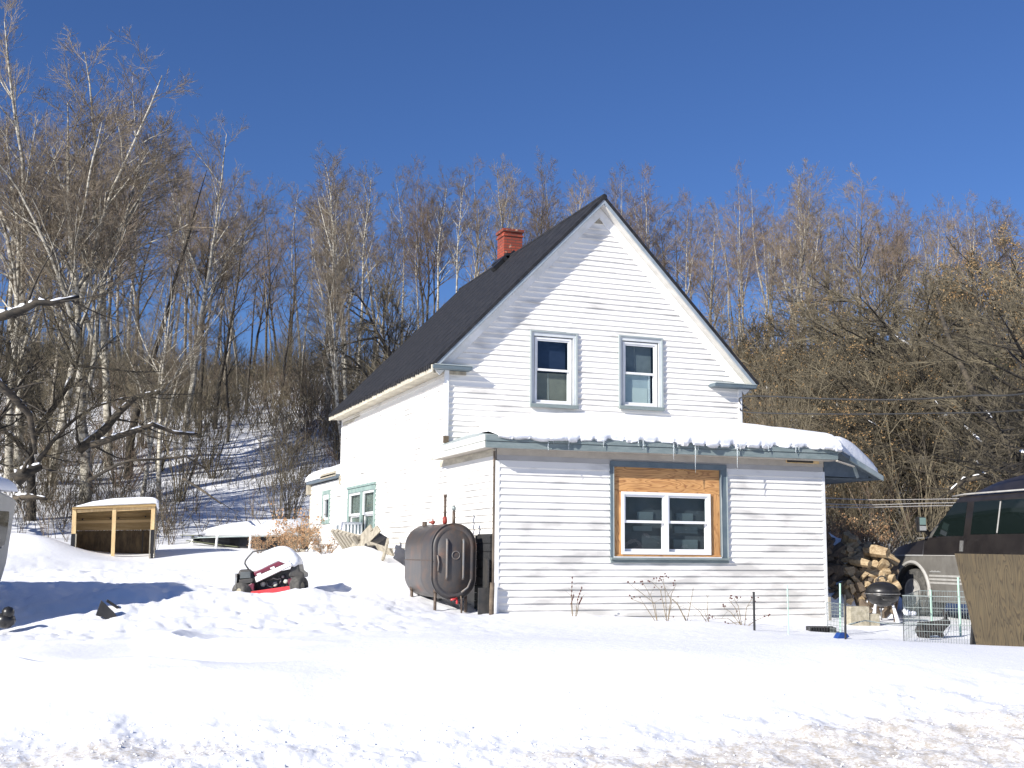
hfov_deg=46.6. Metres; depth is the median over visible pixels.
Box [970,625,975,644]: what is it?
dark prop
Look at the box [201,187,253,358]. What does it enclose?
slender tree
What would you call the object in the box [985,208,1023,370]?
bare tree
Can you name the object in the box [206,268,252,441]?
bare tree
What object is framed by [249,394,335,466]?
shrub
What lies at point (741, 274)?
slender tree
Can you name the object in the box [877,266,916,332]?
slender tree
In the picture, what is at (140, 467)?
shrub
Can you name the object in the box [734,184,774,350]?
slender tree
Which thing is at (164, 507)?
sapling
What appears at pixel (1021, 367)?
spreading tree
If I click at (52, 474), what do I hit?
shrub
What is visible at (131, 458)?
shrub
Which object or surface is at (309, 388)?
shrub
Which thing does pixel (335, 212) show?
slender tree
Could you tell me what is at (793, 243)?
slender tree
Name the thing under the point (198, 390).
shrub
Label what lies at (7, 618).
black bag
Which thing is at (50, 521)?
sapling
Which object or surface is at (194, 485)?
fallen log
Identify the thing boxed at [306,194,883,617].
house
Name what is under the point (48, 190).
slender tree
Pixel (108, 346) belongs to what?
shrub
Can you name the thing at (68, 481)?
sapling
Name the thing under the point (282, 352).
shrub
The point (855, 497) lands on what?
shrub
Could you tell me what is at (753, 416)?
spreading tree
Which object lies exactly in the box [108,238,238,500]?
birch tree
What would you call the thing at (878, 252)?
bare tree
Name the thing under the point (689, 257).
slender tree
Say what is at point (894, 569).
firewood
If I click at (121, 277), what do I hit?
slender tree
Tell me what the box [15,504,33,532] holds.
sapling
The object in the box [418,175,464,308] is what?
slender tree
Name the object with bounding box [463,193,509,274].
slender tree
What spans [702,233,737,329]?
slender tree
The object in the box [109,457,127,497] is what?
sapling
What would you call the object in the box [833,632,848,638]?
plastic scrap
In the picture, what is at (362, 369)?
shrub
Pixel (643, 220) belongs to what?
slender tree
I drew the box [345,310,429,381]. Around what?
shrub
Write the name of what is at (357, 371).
shrub
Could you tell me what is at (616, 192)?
slender tree
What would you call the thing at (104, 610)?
board scrap
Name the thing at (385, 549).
plank
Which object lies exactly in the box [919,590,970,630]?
pen panel
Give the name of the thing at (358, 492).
window
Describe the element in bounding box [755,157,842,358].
slender tree
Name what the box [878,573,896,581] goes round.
firewood
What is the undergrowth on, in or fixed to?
on the snow ground
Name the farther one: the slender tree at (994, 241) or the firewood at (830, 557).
the slender tree at (994, 241)
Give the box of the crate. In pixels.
[364,533,387,554]
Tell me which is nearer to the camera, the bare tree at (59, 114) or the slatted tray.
the slatted tray
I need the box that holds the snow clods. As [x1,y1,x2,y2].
[0,676,1023,767]
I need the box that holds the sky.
[0,0,1023,373]
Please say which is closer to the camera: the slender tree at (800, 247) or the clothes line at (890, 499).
the clothes line at (890, 499)
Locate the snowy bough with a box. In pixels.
[0,247,128,363]
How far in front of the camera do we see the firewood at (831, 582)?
20.58 m
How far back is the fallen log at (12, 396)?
30.53 m
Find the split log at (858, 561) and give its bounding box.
[849,557,871,567]
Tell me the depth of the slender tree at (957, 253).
68.89 m
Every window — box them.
[321,490,330,523]
[346,482,376,531]
[529,330,578,408]
[609,461,730,562]
[618,335,664,410]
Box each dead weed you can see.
[568,577,583,615]
[627,573,678,620]
[669,587,708,621]
[709,595,770,625]
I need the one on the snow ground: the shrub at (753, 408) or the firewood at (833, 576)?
the shrub at (753, 408)
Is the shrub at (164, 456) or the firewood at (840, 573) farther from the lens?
the shrub at (164, 456)
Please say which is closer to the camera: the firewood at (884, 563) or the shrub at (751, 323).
the firewood at (884, 563)
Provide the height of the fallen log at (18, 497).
1.261 m
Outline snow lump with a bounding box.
[903,609,916,615]
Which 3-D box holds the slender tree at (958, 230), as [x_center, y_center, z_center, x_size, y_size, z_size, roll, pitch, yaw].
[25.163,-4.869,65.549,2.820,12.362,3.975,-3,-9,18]
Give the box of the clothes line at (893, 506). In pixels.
[839,505,952,507]
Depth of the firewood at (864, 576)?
20.57 m
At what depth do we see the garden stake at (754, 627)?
16.19 m
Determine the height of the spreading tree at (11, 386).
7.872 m
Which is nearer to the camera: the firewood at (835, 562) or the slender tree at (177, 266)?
the firewood at (835, 562)
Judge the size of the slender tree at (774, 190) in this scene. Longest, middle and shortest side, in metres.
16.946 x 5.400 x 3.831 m
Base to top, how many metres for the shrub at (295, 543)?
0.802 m
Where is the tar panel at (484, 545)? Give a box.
[474,534,491,608]
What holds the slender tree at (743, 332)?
on the snow ground
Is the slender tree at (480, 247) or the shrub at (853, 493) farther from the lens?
the slender tree at (480, 247)
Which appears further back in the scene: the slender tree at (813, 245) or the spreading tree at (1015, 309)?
the slender tree at (813, 245)
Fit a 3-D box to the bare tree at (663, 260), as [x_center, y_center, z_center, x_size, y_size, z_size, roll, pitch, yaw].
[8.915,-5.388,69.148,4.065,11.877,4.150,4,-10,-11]
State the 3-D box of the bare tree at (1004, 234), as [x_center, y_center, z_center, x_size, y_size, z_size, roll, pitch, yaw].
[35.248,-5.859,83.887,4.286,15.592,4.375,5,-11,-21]
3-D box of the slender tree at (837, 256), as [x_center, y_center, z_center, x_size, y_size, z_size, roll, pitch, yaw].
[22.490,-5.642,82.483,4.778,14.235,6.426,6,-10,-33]
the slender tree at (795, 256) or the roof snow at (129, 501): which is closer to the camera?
the roof snow at (129, 501)
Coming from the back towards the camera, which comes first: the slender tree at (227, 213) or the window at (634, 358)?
the slender tree at (227, 213)
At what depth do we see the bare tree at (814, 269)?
48.48 m
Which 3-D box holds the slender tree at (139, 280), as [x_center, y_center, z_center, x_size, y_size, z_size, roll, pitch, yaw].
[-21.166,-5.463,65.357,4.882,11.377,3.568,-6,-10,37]
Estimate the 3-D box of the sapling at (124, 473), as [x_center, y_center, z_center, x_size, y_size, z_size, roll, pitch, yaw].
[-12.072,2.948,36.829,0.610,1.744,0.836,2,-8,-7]
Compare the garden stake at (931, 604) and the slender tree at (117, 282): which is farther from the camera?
the slender tree at (117, 282)
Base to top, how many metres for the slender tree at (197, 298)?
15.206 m
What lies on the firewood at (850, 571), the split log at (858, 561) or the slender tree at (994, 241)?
the split log at (858, 561)
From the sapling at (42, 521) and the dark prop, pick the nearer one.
the dark prop
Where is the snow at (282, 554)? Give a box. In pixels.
[250,546,302,571]
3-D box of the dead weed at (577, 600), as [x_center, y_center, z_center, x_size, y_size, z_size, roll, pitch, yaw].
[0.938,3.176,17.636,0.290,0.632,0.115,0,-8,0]
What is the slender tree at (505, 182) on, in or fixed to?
on the snow ground
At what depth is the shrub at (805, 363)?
43.22 m
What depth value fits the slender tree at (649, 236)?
84.58 m
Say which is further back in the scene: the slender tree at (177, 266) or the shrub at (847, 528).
the slender tree at (177, 266)
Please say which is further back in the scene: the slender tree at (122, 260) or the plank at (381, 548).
the slender tree at (122, 260)
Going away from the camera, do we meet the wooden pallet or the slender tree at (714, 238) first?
the wooden pallet
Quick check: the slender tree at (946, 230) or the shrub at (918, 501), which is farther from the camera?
the slender tree at (946, 230)
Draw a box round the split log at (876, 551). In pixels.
[863,544,889,557]
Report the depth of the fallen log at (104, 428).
32.92 m
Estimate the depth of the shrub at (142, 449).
41.58 m
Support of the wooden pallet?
on the snow ground
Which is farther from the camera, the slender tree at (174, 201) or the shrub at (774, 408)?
the slender tree at (174, 201)
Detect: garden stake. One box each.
[752,592,755,630]
[787,585,788,634]
[839,583,840,631]
[844,595,846,638]
[930,590,932,620]
[957,577,961,635]
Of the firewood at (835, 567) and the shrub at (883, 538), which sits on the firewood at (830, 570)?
the firewood at (835, 567)
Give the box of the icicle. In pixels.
[736,443,737,470]
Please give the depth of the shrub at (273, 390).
50.98 m
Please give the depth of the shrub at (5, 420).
41.51 m
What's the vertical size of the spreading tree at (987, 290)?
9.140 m
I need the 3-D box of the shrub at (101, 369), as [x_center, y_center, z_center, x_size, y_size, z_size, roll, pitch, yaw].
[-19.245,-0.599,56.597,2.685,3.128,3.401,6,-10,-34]
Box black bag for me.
[0,606,15,628]
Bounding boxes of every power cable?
[739,393,1023,403]
[739,408,1023,414]
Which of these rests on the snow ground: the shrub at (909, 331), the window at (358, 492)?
the shrub at (909, 331)
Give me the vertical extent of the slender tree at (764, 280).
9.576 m
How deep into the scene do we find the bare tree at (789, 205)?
87.07 m
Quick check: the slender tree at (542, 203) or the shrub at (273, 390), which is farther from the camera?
the slender tree at (542, 203)
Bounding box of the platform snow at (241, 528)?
[200,519,308,535]
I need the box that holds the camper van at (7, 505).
[0,492,15,580]
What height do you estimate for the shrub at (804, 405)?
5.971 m
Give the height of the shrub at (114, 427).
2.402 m
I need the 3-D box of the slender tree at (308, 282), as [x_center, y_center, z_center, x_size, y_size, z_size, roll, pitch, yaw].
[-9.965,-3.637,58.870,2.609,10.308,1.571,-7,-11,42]
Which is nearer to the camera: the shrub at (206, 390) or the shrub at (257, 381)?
the shrub at (206, 390)
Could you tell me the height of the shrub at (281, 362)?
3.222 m
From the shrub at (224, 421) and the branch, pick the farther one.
the shrub at (224, 421)
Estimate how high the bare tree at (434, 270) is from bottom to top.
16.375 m
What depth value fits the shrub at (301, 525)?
29.78 m
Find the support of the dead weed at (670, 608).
on the snow ground
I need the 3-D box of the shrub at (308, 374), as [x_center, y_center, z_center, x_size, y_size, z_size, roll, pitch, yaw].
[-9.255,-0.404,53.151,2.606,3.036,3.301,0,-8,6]
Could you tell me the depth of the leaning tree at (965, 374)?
28.26 m
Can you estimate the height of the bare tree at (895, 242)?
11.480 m
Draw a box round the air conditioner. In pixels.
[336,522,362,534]
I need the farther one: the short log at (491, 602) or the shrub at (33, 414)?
the shrub at (33, 414)
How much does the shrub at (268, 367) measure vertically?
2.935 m
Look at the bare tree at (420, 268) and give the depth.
57.95 m
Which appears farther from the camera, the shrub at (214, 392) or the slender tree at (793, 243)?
the slender tree at (793, 243)
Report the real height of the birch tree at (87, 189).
15.367 m
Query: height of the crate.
0.668 m
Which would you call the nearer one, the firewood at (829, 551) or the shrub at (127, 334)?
the firewood at (829, 551)
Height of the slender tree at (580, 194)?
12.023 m
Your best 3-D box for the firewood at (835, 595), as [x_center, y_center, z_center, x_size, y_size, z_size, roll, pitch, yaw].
[5.667,3.589,20.551,0.094,0.328,0.093,30,-23,48]
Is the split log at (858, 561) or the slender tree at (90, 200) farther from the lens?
the slender tree at (90, 200)
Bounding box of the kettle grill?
[864,575,900,622]
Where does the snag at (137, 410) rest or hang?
on the snow ground
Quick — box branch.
[898,437,1006,509]
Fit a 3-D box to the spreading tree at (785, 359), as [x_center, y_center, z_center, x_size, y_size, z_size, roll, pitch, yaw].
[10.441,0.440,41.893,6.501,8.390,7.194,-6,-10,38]
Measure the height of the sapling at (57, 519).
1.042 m
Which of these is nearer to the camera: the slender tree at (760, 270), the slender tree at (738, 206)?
the slender tree at (738, 206)
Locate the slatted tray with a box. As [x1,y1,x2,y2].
[806,626,835,631]
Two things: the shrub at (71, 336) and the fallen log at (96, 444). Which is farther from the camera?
the shrub at (71, 336)
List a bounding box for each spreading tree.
[0,250,180,520]
[0,309,94,479]
[300,239,445,386]
[702,297,797,427]
[710,289,853,422]
[722,289,917,500]
[734,234,1023,437]
[742,325,958,490]
[749,322,868,420]
[764,255,1014,516]
[775,275,1023,497]
[779,364,1021,534]
[781,335,1001,513]
[823,262,1023,500]
[830,249,1023,445]
[842,316,1023,539]
[883,214,1023,425]
[890,226,1023,413]
[944,273,1023,403]
[944,336,1023,497]
[961,225,1023,416]
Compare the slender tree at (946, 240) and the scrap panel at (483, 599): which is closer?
the scrap panel at (483, 599)
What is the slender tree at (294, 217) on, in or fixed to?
on the snow ground
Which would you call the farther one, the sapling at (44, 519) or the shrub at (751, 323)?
the shrub at (751, 323)
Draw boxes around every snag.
[123,171,213,479]
[245,239,264,414]
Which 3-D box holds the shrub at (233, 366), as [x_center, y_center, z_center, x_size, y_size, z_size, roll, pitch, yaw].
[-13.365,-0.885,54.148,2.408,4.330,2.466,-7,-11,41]
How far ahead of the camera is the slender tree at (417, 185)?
70.47 m
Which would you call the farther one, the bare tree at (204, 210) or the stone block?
the bare tree at (204, 210)
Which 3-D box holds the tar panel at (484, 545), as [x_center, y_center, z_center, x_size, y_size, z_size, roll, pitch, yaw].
[-0.438,2.946,18.070,0.049,1.320,0.700,3,-9,-20]
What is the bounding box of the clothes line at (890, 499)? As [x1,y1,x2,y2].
[829,498,958,499]
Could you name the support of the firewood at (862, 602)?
on the snow ground
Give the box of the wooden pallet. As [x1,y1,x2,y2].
[330,529,359,548]
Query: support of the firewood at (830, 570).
on the firewood at (840, 573)
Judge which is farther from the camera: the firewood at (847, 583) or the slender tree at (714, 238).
the slender tree at (714, 238)
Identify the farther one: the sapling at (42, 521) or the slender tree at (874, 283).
the slender tree at (874, 283)
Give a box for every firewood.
[826,531,831,538]
[827,537,834,543]
[827,542,845,555]
[827,544,832,554]
[827,552,846,562]
[827,555,833,561]
[827,563,839,573]
[827,567,833,576]
[828,560,840,565]
[828,576,835,586]
[828,585,842,590]
[830,566,844,577]
[830,576,842,582]
[831,573,836,580]
[832,583,844,599]
[840,581,853,604]
[841,530,851,542]
[842,563,852,580]
[844,566,855,576]
[844,579,853,588]
[846,541,858,547]
[846,545,853,552]
[846,550,855,556]
[847,535,856,542]
[849,583,855,594]
[850,575,860,582]
[852,552,863,558]
[854,582,865,592]
[854,592,864,601]
[854,597,872,612]
[859,567,876,572]
[859,571,869,581]
[862,579,871,588]
[869,570,881,577]
[871,560,878,569]
[878,558,889,569]
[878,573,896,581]
[880,603,895,617]
[882,567,890,574]
[885,554,899,565]
[888,573,895,582]
[890,565,898,573]
[892,580,901,589]
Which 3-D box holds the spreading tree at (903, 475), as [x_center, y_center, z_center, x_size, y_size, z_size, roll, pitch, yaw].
[11.705,1.751,33.449,8.630,5.404,4.631,1,-8,-2]
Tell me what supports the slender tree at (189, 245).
on the snow ground
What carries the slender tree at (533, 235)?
on the snow ground
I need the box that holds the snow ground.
[0,360,1023,767]
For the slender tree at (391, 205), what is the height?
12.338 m
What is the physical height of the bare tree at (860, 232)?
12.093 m
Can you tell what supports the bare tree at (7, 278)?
on the snow ground
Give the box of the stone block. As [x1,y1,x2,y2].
[846,606,879,625]
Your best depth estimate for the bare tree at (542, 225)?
68.20 m
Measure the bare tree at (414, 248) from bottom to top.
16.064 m
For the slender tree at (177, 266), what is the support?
on the snow ground
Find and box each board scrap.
[96,600,116,618]
[106,599,120,608]
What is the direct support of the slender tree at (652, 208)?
on the snow ground
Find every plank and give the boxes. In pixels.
[350,524,372,546]
[356,525,380,546]
[366,541,393,555]
[381,538,388,560]
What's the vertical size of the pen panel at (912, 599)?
0.631 m
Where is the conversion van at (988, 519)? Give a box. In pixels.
[892,475,1023,615]
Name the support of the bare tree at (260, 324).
on the snow ground
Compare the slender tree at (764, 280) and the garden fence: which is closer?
the garden fence
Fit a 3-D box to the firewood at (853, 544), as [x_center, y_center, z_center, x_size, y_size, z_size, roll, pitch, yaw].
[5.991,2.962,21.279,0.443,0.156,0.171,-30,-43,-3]
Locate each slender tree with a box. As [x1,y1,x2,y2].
[0,109,39,264]
[0,123,29,342]
[0,180,8,287]
[29,112,77,338]
[33,178,91,414]
[37,114,80,339]
[67,132,108,365]
[75,113,143,354]
[80,160,125,336]
[81,106,126,369]
[87,176,134,364]
[93,173,137,355]
[102,154,152,377]
[104,95,166,350]
[106,196,173,361]
[109,133,124,356]
[148,181,188,359]
[151,123,191,359]
[158,158,211,352]
[161,165,207,357]
[172,136,211,340]
[176,175,222,356]
[193,183,271,364]
[197,164,242,369]
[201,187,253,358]
[209,223,238,354]
[211,204,267,405]
[213,224,242,400]
[253,214,276,362]
[277,181,313,356]
[285,141,373,416]
[294,214,329,400]
[296,186,380,364]
[299,159,374,429]
[304,209,349,357]
[310,163,374,353]
[338,161,394,379]
[339,177,372,360]
[343,175,397,363]
[357,199,380,329]
[359,226,415,367]
[372,191,399,360]
[385,166,417,334]
[388,155,439,328]
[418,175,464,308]
[434,162,486,291]
[442,187,499,284]
[449,155,495,278]
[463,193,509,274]
[477,161,527,255]
[479,154,524,266]
[492,173,539,245]
[508,181,562,245]
[520,157,570,242]
[521,186,567,237]
[553,169,597,226]
[560,175,596,221]
[601,160,644,236]
[604,169,633,223]
[617,165,689,269]
[619,163,662,248]
[631,190,679,261]
[638,218,657,251]
[655,184,716,294]
[670,191,722,299]
[690,197,737,321]
[702,221,748,346]
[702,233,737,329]
[707,203,747,351]
[709,282,736,333]
[713,207,767,339]
[714,160,768,352]
[723,201,774,338]
[733,206,803,348]
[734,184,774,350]
[740,204,793,341]
[746,181,795,340]
[746,214,797,346]
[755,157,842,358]
[756,219,808,364]
[766,175,831,346]
[769,192,830,342]
[769,200,837,334]
[770,159,831,350]
[788,199,842,321]
[799,208,869,316]
[812,242,865,355]
[828,179,881,310]
[832,248,863,337]
[847,205,905,335]
[862,202,942,327]
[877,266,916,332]
[900,205,951,307]
[911,191,969,289]
[911,211,964,340]
[927,211,967,263]
[928,195,961,270]
[938,189,988,285]
[940,222,976,286]
[951,205,1000,311]
[953,196,1012,297]
[975,206,1023,320]
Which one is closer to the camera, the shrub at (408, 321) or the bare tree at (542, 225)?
the shrub at (408, 321)
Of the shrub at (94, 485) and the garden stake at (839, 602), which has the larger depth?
the shrub at (94, 485)
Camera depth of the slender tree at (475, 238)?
83.82 m
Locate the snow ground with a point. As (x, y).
(360, 638)
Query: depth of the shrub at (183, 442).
37.81 m
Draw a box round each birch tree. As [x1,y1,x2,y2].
[0,0,143,468]
[0,27,192,468]
[0,65,201,503]
[0,84,102,479]
[11,24,223,484]
[101,269,210,496]
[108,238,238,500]
[139,110,287,441]
[275,185,384,398]
[299,219,368,458]
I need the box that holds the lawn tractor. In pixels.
[232,545,308,593]
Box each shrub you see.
[0,354,65,394]
[0,368,64,462]
[1,377,78,501]
[14,380,47,442]
[20,403,132,481]
[26,319,88,465]
[26,380,91,448]
[28,312,48,355]
[41,301,99,383]
[41,386,136,471]
[47,398,135,493]
[65,309,146,384]
[68,376,185,487]
[70,387,162,460]
[70,428,160,498]
[75,394,140,445]
[83,344,126,399]
[87,388,164,448]
[89,414,179,489]
[91,300,210,471]
[91,321,128,376]
[92,360,131,407]
[95,390,172,454]
[99,291,163,375]
[110,368,131,407]
[111,312,180,448]
[114,429,156,465]
[116,433,169,470]
[118,309,186,435]
[123,308,237,501]
[148,359,250,469]
[164,345,249,436]
[164,347,294,478]
[164,437,213,474]
[167,398,208,437]
[176,357,233,425]
[185,373,235,411]
[191,390,248,440]
[205,328,244,407]
[218,325,249,379]
[234,344,308,401]
[238,339,303,425]
[238,361,289,404]
[238,375,327,518]
[242,335,288,370]
[243,384,333,452]
[246,528,278,553]
[247,342,283,388]
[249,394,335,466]
[254,381,300,412]
[257,377,331,519]
[258,361,310,406]
[259,361,325,416]
[267,287,316,393]
[267,339,305,385]
[268,501,326,551]
[268,522,306,547]
[271,310,313,381]
[274,314,308,359]
[274,334,322,379]
[278,520,319,552]
[281,315,361,424]
[284,342,323,405]
[287,350,331,405]
[288,368,352,425]
[298,380,361,432]
[301,404,338,455]
[304,353,349,460]
[311,530,338,554]
[319,429,340,466]
[325,339,395,397]
[330,298,401,394]
[339,337,384,392]
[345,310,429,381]
[347,330,403,376]
[371,296,417,362]
[372,287,433,354]
[705,306,757,352]
[706,280,754,348]
[731,300,783,351]
[733,305,803,422]
[735,287,876,435]
[743,339,852,501]
[743,375,782,424]
[744,336,806,427]
[744,336,838,428]
[745,388,778,424]
[747,386,905,521]
[756,305,838,428]
[763,343,875,530]
[774,371,860,498]
[819,406,918,534]
[820,358,1016,545]
[821,363,938,541]
[825,434,878,532]
[825,445,897,527]
[826,508,849,537]
[826,515,878,543]
[834,457,969,552]
[834,507,893,544]
[869,441,926,520]
[869,466,909,515]
[870,437,971,516]
[873,277,917,360]
[875,312,1017,530]
[881,294,933,457]
[901,338,1023,540]
[946,409,1021,492]
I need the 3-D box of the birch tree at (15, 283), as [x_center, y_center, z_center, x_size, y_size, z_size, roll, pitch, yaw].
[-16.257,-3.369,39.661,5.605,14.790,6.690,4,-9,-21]
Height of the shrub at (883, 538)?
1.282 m
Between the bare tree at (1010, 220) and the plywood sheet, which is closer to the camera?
the plywood sheet
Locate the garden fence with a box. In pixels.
[826,602,843,632]
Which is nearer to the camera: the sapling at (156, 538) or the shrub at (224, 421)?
the sapling at (156, 538)
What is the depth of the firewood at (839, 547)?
21.08 m
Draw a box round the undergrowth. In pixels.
[0,326,1002,550]
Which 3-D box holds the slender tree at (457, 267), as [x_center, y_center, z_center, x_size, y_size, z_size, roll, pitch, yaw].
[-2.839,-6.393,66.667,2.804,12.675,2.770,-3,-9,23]
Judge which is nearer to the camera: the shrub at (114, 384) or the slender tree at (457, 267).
the shrub at (114, 384)
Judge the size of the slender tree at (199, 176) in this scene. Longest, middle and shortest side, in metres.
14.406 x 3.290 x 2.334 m
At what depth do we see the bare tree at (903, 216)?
74.21 m
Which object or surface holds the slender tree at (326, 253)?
on the snow ground
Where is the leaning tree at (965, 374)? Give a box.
[900,292,1023,460]
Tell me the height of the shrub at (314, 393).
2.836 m
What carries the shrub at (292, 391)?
on the snow ground
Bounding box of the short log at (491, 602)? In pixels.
[489,582,494,614]
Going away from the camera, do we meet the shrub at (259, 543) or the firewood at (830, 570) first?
the firewood at (830, 570)
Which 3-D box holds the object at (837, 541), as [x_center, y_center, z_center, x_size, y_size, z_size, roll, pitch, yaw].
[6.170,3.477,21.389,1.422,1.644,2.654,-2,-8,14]
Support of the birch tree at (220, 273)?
on the snow ground
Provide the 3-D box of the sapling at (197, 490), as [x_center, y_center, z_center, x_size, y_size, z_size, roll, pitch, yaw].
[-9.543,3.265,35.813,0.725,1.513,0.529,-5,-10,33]
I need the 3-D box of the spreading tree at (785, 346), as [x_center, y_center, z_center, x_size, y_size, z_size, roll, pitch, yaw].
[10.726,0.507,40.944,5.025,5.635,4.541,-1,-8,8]
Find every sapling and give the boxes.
[15,503,26,532]
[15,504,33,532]
[16,485,33,524]
[36,495,57,534]
[38,464,52,502]
[39,507,51,531]
[42,505,56,536]
[47,487,73,528]
[48,499,62,532]
[59,470,83,522]
[62,469,76,492]
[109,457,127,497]
[113,452,134,493]
[140,476,158,496]
[141,465,160,496]
[155,514,163,549]
[156,479,175,531]
[157,495,173,534]
[162,493,186,544]
[181,476,198,510]
[185,469,203,512]
[187,462,209,509]
[188,452,205,496]
[194,501,206,525]
[241,474,256,515]
[248,484,268,520]
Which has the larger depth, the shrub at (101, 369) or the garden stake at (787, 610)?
the shrub at (101, 369)
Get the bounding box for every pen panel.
[902,595,970,643]
[903,590,919,639]
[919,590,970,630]
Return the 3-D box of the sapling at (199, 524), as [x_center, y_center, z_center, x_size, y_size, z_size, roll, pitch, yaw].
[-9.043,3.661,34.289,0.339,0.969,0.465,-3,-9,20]
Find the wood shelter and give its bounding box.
[71,504,155,558]
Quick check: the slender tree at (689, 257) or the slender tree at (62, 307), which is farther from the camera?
the slender tree at (689, 257)
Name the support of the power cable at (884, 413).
attached to the house
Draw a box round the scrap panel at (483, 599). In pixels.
[478,558,489,614]
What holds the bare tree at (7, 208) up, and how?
on the snow ground
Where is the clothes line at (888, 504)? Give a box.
[825,502,955,504]
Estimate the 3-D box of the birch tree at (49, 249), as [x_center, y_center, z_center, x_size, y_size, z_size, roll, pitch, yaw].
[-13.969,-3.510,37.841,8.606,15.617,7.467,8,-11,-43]
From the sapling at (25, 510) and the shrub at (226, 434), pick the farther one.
the shrub at (226, 434)
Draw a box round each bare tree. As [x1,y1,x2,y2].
[0,120,38,228]
[0,132,35,326]
[0,160,36,347]
[11,172,66,346]
[28,103,72,334]
[86,91,154,400]
[89,171,210,388]
[151,157,221,362]
[162,172,238,435]
[192,168,280,428]
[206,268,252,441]
[223,176,310,401]
[236,235,293,378]
[248,212,292,352]
[261,248,319,404]
[265,184,324,345]
[287,158,373,372]
[309,161,348,322]
[353,208,418,354]
[380,157,480,320]
[393,181,450,323]
[401,164,473,313]
[479,156,527,267]
[522,146,565,243]
[567,176,635,224]
[645,195,699,300]
[651,196,707,297]
[678,225,747,327]
[765,192,822,332]
[772,233,847,428]
[779,230,839,340]
[797,187,848,311]
[813,197,864,314]
[824,162,891,308]
[840,187,926,323]
[856,208,914,314]
[858,231,913,324]
[863,190,927,315]
[877,198,926,314]
[970,204,1020,306]
[982,197,1021,306]
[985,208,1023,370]
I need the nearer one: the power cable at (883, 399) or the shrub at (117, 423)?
the power cable at (883, 399)
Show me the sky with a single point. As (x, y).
(924, 98)
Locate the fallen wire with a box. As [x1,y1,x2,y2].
[848,620,920,625]
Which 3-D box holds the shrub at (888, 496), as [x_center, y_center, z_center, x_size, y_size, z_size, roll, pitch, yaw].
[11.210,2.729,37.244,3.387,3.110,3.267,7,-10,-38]
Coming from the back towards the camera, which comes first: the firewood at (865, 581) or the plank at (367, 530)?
the plank at (367, 530)
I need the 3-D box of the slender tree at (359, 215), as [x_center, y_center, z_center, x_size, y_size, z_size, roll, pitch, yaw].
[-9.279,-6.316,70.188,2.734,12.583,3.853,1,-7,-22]
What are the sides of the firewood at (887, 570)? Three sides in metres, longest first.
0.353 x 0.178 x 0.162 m
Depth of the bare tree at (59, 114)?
71.78 m
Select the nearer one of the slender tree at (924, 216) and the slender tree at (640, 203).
the slender tree at (924, 216)
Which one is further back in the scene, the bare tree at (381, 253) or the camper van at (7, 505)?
the bare tree at (381, 253)
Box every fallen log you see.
[0,376,60,453]
[10,447,92,486]
[12,479,55,528]
[76,390,195,453]
[88,434,205,496]
[90,417,197,459]
[182,477,234,510]
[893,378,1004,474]
[909,418,930,453]
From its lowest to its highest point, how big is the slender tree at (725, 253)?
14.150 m
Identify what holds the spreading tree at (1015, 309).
on the snow ground
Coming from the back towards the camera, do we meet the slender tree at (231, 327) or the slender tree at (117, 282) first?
the slender tree at (117, 282)
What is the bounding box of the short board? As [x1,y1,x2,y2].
[828,597,830,619]
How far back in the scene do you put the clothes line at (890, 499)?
25.95 m
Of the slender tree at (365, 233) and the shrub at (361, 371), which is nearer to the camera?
the shrub at (361, 371)
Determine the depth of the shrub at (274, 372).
55.41 m
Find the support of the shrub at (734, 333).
on the snow ground
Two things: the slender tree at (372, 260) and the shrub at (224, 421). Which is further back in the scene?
the slender tree at (372, 260)
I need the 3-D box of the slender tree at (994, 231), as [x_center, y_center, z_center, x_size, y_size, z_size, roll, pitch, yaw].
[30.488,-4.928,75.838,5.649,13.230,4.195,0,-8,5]
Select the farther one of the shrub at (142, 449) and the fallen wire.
the shrub at (142, 449)
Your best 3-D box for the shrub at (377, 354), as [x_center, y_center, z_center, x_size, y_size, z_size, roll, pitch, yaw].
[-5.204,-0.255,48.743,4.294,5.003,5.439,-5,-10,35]
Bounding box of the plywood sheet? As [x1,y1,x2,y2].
[954,553,1023,646]
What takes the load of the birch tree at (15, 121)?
on the snow ground
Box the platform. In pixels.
[182,535,307,549]
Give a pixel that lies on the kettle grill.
(881, 594)
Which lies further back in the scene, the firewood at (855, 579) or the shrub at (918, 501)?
the shrub at (918, 501)
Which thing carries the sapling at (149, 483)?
on the snow ground
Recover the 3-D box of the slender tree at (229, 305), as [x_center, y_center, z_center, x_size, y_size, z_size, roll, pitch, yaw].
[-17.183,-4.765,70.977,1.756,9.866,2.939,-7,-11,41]
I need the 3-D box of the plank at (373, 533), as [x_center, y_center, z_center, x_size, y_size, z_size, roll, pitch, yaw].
[-2.712,2.928,22.400,0.564,0.534,0.071,-3,-9,24]
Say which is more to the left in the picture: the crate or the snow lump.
the crate
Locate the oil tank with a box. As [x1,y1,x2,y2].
[405,495,476,612]
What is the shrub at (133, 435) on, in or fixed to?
on the snow ground
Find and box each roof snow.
[0,476,17,491]
[75,497,158,513]
[305,464,339,481]
[467,412,842,451]
[835,436,877,471]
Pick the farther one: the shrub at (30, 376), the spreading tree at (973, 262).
the shrub at (30, 376)

